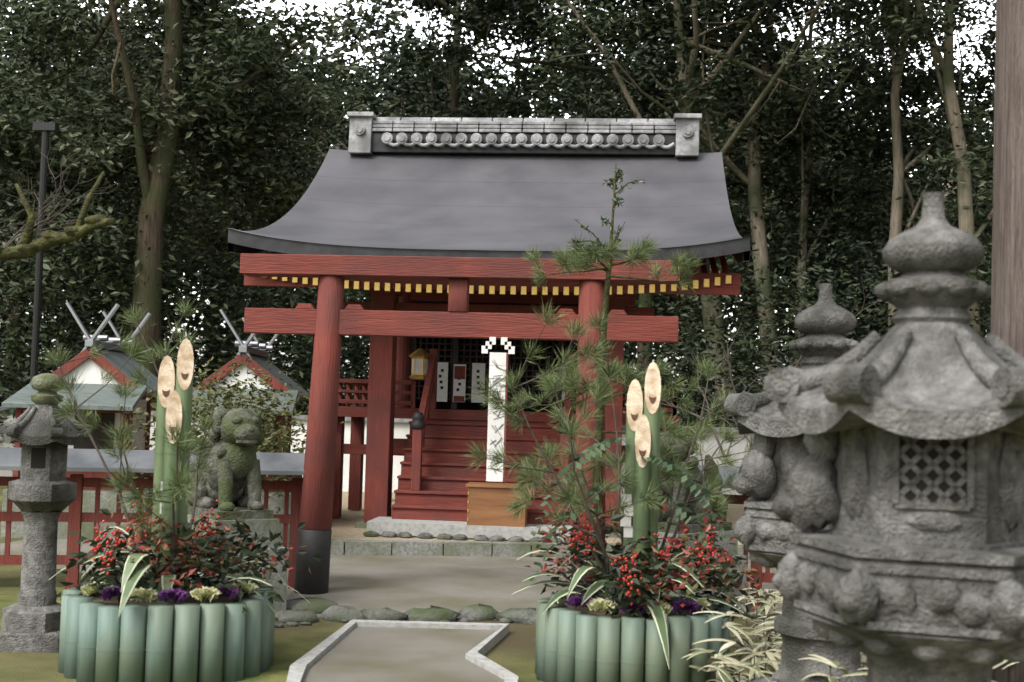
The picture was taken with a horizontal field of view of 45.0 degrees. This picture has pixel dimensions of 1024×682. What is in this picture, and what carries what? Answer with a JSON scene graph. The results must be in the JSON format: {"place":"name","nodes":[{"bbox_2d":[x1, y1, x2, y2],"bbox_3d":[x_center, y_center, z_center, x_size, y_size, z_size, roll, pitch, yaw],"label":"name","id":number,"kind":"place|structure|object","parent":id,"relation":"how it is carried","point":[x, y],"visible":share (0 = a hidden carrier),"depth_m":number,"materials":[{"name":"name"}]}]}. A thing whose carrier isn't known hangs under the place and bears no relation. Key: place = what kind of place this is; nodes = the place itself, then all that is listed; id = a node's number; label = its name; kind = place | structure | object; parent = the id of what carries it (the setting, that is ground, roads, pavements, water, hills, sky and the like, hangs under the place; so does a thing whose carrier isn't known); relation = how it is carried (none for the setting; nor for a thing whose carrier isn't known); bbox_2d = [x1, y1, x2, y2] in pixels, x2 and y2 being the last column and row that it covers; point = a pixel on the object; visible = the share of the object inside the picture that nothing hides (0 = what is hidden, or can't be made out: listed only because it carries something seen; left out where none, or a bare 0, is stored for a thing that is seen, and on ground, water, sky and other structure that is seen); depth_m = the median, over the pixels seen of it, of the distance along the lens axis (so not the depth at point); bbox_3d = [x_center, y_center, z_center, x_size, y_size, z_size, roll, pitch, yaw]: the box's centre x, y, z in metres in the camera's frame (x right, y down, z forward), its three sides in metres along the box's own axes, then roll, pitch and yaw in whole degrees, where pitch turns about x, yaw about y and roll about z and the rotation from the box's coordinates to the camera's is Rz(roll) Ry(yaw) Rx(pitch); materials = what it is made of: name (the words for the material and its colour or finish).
{"place":"outdoors","nodes":[
{"label":"outdoors","id":0,"kind":"place"},
{"bbox_2d":[0,149,119,261],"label":"bare tree","id":1,"kind":"object","parent":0,"point":[11,240],"visible":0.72,"depth_m":14.53,"materials":[{"name":"plant"}]},
{"bbox_2d":[0,171,115,260],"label":"mossy bough","id":2,"kind":"object","parent":1,"relation":"attached to","point":[27,247],"visible":1,"depth_m":6.99,"materials":[{"name":"green plant"}]},
{"bbox_2d":[0,395,781,681],"bbox_3d":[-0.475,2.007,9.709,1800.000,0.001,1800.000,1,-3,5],"label":"ground","id":3,"kind":"structure","parent":0,"point":[513,650],"depth_m":7.58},
{"bbox_2d":[30,122,58,381],"bbox_3d":[-6.109,-0.325,15.893,0.300,5.000,0.120,1,-3,5],"label":"lamp pole","id":4,"kind":"object","parent":3,"relation":"on","point":[45,128],"visible":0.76,"depth_m":15.91,"materials":[{"name":"black metal"}]},
{"bbox_2d":[0,373,92,652],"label":"stone lantern","id":5,"kind":"object","parent":3,"relation":"on","point":[42,493],"visible":0.93,"depth_m":7.29,"materials":[{"name":"grey stone"}]},
{"bbox_2d":[0,21,176,321],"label":"forest tree","id":6,"kind":"object","parent":3,"relation":"on","point":[105,193],"visible":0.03,"depth_m":31.92,"materials":[{"name":"green plant"}]},
{"bbox_2d":[0,0,209,394],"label":"camphor tree","id":7,"kind":"object","parent":3,"relation":"on","point":[61,70],"visible":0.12,"depth_m":24.30,"materials":[{"name":"green plant"}]},
{"bbox_2d":[26,63,252,371],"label":"forest tree","id":8,"kind":"object","parent":3,"relation":"on","point":[163,321],"depth_m":46.38,"materials":[{"name":"green plant"}]},
{"bbox_2d":[0,447,304,588],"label":"roofed fence","id":9,"kind":"object","parent":3,"relation":"on","point":[82,460],"visible":0.41,"depth_m":9.61,"materials":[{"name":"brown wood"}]},
{"bbox_2d":[0,0,305,353],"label":"forest tree","id":10,"kind":"object","parent":3,"relation":"on","point":[91,68],"depth_m":54.32,"materials":[{"name":"green plant"}]},
{"bbox_2d":[0,0,340,337],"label":"forest tree","id":11,"kind":"object","parent":3,"relation":"on","point":[127,180],"visible":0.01,"depth_m":36.86,"materials":[{"name":"green plant"}]},
{"bbox_2d":[34,295,322,681],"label":"kadomatsu planter","id":12,"kind":"object","parent":3,"relation":"on","point":[163,619],"visible":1,"depth_m":6.67,"materials":[{"name":"green wood"}]},
{"bbox_2d":[0,171,370,470],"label":"tree foliage","id":13,"kind":"object","parent":3,"relation":"on","point":[85,311],"visible":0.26,"depth_m":22.19,"materials":[{"name":"green plant"}]},
{"bbox_2d":[28,0,348,342],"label":"tree","id":14,"kind":"object","parent":3,"relation":"on","point":[215,194],"visible":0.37,"depth_m":22.87,"materials":[{"name":"green plant"}]},
{"bbox_2d":[92,284,294,366],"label":"forest tree","id":15,"kind":"object","parent":3,"relation":"on","point":[224,295],"depth_m":66.79,"materials":[{"name":"green plant"}]},
{"bbox_2d":[45,0,349,358],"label":"forest tree","id":16,"kind":"object","parent":3,"relation":"on","point":[237,304],"depth_m":48.68,"materials":[{"name":"green plant"}]},
{"bbox_2d":[0,0,396,410],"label":"camphor tree","id":17,"kind":"object","parent":3,"relation":"on","point":[167,118],"visible":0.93,"depth_m":21.07,"materials":[{"name":"green plant"}]},
{"bbox_2d":[78,25,518,407],"bbox_3d":[-7.024,-3.495,38.037,13.293,13.664,10.979,4,-4,-40],"label":"forest tree","id":18,"kind":"object","parent":3,"relation":"on","point":[435,84],"visible":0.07,"depth_m":37.90,"materials":[{"name":"green plant"}]},
{"bbox_2d":[0,406,754,494],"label":"plaster wall","id":19,"kind":"structure","parent":3,"relation":"on","point":[401,428],"depth_m":20.29,"materials":[{"name":"paint"}]},
{"bbox_2d":[0,539,781,619],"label":"paved ground","id":20,"kind":"structure","parent":3,"relation":"on","point":[402,584],"depth_m":10.51,"materials":[{"name":"grey concrete"}]},
{"bbox_2d":[1,302,157,540],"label":"small shrine","id":21,"kind":"object","parent":20,"relation":"on","point":[106,400],"visible":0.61,"depth_m":13.16,"materials":[{"name":"brown wood"}]},
{"bbox_2d":[85,353,344,512],"bbox_3d":[-2.786,0.983,12.057,2.451,1.756,2.044,1,-3,5],"label":"hedge","id":22,"kind":"object","parent":20,"relation":"on","point":[276,444],"visible":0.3,"depth_m":11.88,"materials":[{"name":"green plant"}]},
{"bbox_2d":[185,407,287,610],"bbox_3d":[-2.060,1.195,8.920,0.580,1.449,0.850,4,-4,-37],"label":"guardian lion statue","id":23,"kind":"object","parent":20,"relation":"on","point":[233,480],"visible":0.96,"depth_m":8.72,"materials":[{"name":"stone"}]},
{"bbox_2d":[188,309,309,540],"bbox_3d":[-2.990,0.919,13.983,1.475,2.486,2.124,2,-3,-1],"label":"small shrine","id":24,"kind":"object","parent":20,"relation":"on","point":[256,351],"visible":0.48,"depth_m":13.59,"materials":[{"name":"brown wood"}]},
{"bbox_2d":[275,597,536,627],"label":"border stones","id":25,"kind":"object","parent":20,"relation":"on","point":[298,611],"visible":0.72,"depth_m":8.56,"materials":[{"name":"grey stone"}]},
{"bbox_2d":[240,253,681,594],"bbox_3d":[-0.448,0.678,9.680,3.480,2.659,0.270,1,-3,5],"label":"torii","id":26,"kind":"object","parent":20,"relation":"on","point":[329,322],"visible":0.66,"depth_m":9.67,"materials":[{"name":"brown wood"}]},
{"bbox_2d":[244,251,740,537],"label":"shrine hall","id":27,"kind":"structure","parent":20,"relation":"on","point":[434,477],"depth_m":13.76,"materials":[{"name":"red wood"}]},
{"bbox_2d":[409,300,565,526],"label":"shrine hangings","id":28,"kind":"object","parent":27,"relation":"in","point":[487,502],"visible":0.72,"depth_m":12.74,"materials":[{"name":"white paper"}]},
{"bbox_2d":[227,149,750,272],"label":"roof","id":29,"kind":"structure","parent":27,"relation":"attached to","point":[489,206],"depth_m":14.95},
{"bbox_2d":[347,112,701,157],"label":"shrine ridge tiles","id":30,"kind":"object","parent":29,"relation":"on","point":[372,133],"visible":1,"depth_m":16.29,"materials":[{"name":"grey tile"}]},
{"bbox_2d":[330,491,749,559],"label":"shrine platform","id":31,"kind":"structure","parent":20,"relation":"on","point":[404,537],"depth_m":12.64,"materials":[{"name":"stone"}]},
{"bbox_2d":[658,430,746,613],"bbox_3d":[1.292,1.347,9.249,0.808,1.367,0.551,4,-4,-43],"label":"komainu","id":32,"kind":"object","parent":20,"relation":"on","point":[711,474],"visible":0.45,"depth_m":9.14,"materials":[{"name":"stone"}]},
{"bbox_2d":[664,465,774,605],"bbox_3d":[1.926,1.533,9.716,1.572,1.080,0.550,1,-3,11],"label":"roofed fence","id":33,"kind":"object","parent":20,"relation":"on","point":[767,576],"visible":0.06,"depth_m":9.67,"materials":[{"name":"brown wood"}]},
{"bbox_2d":[626,277,879,465],"bbox_3d":[2.244,0.355,11.215,2.425,1.839,2.658,1,-3,5],"label":"bare shrub","id":34,"kind":"object","parent":20,"relation":"on","point":[716,403],"visible":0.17,"depth_m":11.44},
{"bbox_2d":[125,0,662,180],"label":"tree","id":35,"kind":"object","parent":3,"relation":"on","point":[454,107],"visible":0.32,"depth_m":30.25,"materials":[{"name":"green plant"}]},
{"bbox_2d":[286,619,518,681],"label":"stone path","id":36,"kind":"structure","parent":3,"relation":"on","point":[352,650],"depth_m":7.22,"materials":[{"name":"beige stone"}]},
{"bbox_2d":[341,104,530,397],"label":"forest tree","id":37,"kind":"object","parent":3,"relation":"on","point":[361,336],"depth_m":67.72,"materials":[{"name":"green plant"}]},
{"bbox_2d":[243,0,671,393],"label":"forest tree","id":38,"kind":"object","parent":3,"relation":"on","point":[379,99],"visible":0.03,"depth_m":44.30,"materials":[{"name":"green plant"}]},
{"bbox_2d":[0,117,991,426],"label":"tree foliage","id":39,"kind":"object","parent":3,"relation":"on","point":[362,359],"visible":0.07,"depth_m":30.15,"materials":[{"name":"green plant"}]},
{"bbox_2d":[482,164,716,586],"bbox_3d":[0.615,0.357,8.430,1.619,3.219,1.293,1,-3,5],"label":"young pine","id":40,"kind":"object","parent":3,"relation":"on","point":[572,261],"visible":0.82,"depth_m":8.47,"materials":[{"name":"green plant"}]},
{"bbox_2d":[406,40,794,214],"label":"forest tree","id":41,"kind":"object","parent":3,"relation":"on","point":[546,59],"visible":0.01,"depth_m":40.25,"materials":[{"name":"green plant"}]},
{"bbox_2d":[462,295,759,681],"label":"kadomatsu planter","id":42,"kind":"object","parent":3,"relation":"on","point":[625,618],"visible":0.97,"depth_m":6.76,"materials":[{"name":"green wood"}]},
{"bbox_2d":[480,15,766,363],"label":"forest tree","id":43,"kind":"object","parent":3,"relation":"on","point":[538,53],"depth_m":49.26,"materials":[{"name":"green plant"}]},
{"bbox_2d":[328,0,970,413],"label":"tree","id":44,"kind":"object","parent":3,"relation":"on","point":[538,84],"visible":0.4,"depth_m":27.77,"materials":[{"name":"green plant"}]},
{"bbox_2d":[532,110,813,348],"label":"forest tree","id":45,"kind":"object","parent":3,"relation":"on","point":[679,312],"depth_m":66.44,"materials":[{"name":"green plant"}]},
{"bbox_2d":[517,0,874,427],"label":"slender tree","id":46,"kind":"object","parent":3,"relation":"on","point":[739,218],"visible":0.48,"depth_m":24.84,"materials":[{"name":"green plant"}]},
{"bbox_2d":[562,9,886,417],"bbox_3d":[5.936,-3.586,37.099,10.684,14.463,13.852,2,-3,-13],"label":"forest tree","id":47,"kind":"object","parent":3,"relation":"on","point":[606,107],"visible":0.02,"depth_m":37.51,"materials":[{"name":"green plant"}]},
{"bbox_2d":[518,0,945,389],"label":"slender tree","id":48,"kind":"object","parent":3,"relation":"on","point":[752,181],"visible":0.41,"depth_m":25.12,"materials":[{"name":"green plant"}]},
{"bbox_2d":[613,33,890,380],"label":"forest tree","id":49,"kind":"object","parent":3,"relation":"on","point":[720,272],"depth_m":61.20,"materials":[{"name":"green plant"}]},
{"bbox_2d":[724,283,866,681],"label":"stone lantern","id":50,"kind":"object","parent":3,"relation":"on","point":[762,531],"visible":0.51,"depth_m":5.60,"materials":[{"name":"grey stone"}]},
{"bbox_2d":[729,587,862,664],"bbox_3d":[2.422,1.841,8.067,2.251,0.530,2.311,1,-3,20],"label":"variegated plant","id":51,"kind":"object","parent":3,"relation":"on","point":[764,606],"visible":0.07,"depth_m":8.53,"materials":[{"name":"green plant"}]},
{"bbox_2d":[614,37,992,325],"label":"forest tree","id":52,"kind":"object","parent":3,"relation":"on","point":[775,203],"depth_m":44.40,"materials":[{"name":"green plant"}]},
{"bbox_2d":[624,197,991,427],"bbox_3d":[7.497,0.673,22.065,13.116,6.743,9.664,0,-3,26],"label":"tree foliage","id":53,"kind":"object","parent":3,"relation":"on","point":[755,354],"visible":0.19,"depth_m":22.82,"materials":[{"name":"green plant"}]},
{"bbox_2d":[686,0,995,368],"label":"slender tree","id":54,"kind":"object","parent":3,"relation":"on","point":[851,209],"visible":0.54,"depth_m":25.51,"materials":[{"name":"green plant"}]},
{"bbox_2d":[681,597,1015,681],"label":"variegated plant","id":55,"kind":"object","parent":3,"relation":"on","point":[752,665],"visible":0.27,"depth_m":6.38,"materials":[{"name":"green plant"}]},
{"bbox_2d":[721,0,994,331],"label":"slender tree","id":56,"kind":"object","parent":3,"relation":"on","point":[899,145],"visible":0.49,"depth_m":24.09,"materials":[{"name":"green plant"}]},
{"bbox_2d":[758,0,995,334],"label":"slender tree","id":57,"kind":"object","parent":3,"relation":"on","point":[960,157],"visible":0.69,"depth_m":22.11,"materials":[{"name":"green plant"}]},
{"bbox_2d":[774,134,992,341],"bbox_3d":[12.012,-1.516,39.973,10.496,10.976,11.009,1,-3,5],"label":"forest tree","id":58,"kind":"object","parent":3,"relation":"on","point":[973,184],"visible":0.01,"depth_m":39.35,"materials":[{"name":"green plant"}]},
{"bbox_2d":[763,192,1023,681],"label":"stone lantern","id":59,"kind":"object","parent":3,"relation":"on","point":[905,477],"visible":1,"depth_m":3.50,"materials":[{"name":"grey stone"}]},
{"bbox_2d":[887,130,992,320],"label":"forest tree","id":60,"kind":"object","parent":3,"relation":"on","point":[988,188],"depth_m":48.64,"materials":[{"name":"green plant"}]},
{"bbox_2d":[908,126,993,192],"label":"forest tree","id":61,"kind":"object","parent":3,"relation":"on","point":[939,173],"depth_m":50.63,"materials":[{"name":"green plant"}]},
{"bbox_2d":[928,92,993,151],"bbox_3d":[19.339,-3.721,37.074,10.477,15.498,9.380,4,-4,-34],"label":"forest tree","id":62,"kind":"object","parent":3,"relation":"on","point":[984,120],"visible":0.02,"depth_m":38.17,"materials":[{"name":"green plant"}]},
{"bbox_2d":[991,0,1023,681],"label":"cedar","id":63,"kind":"object","parent":3,"relation":"on","point":[1007,303],"visible":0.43,"depth_m":5.91,"materials":[{"name":"brown plant"}]},
{"bbox_2d":[1,0,995,413],"label":"sky","id":64,"kind":"structure","parent":0,"point":[321,5],"materials":[{"name":"white"}]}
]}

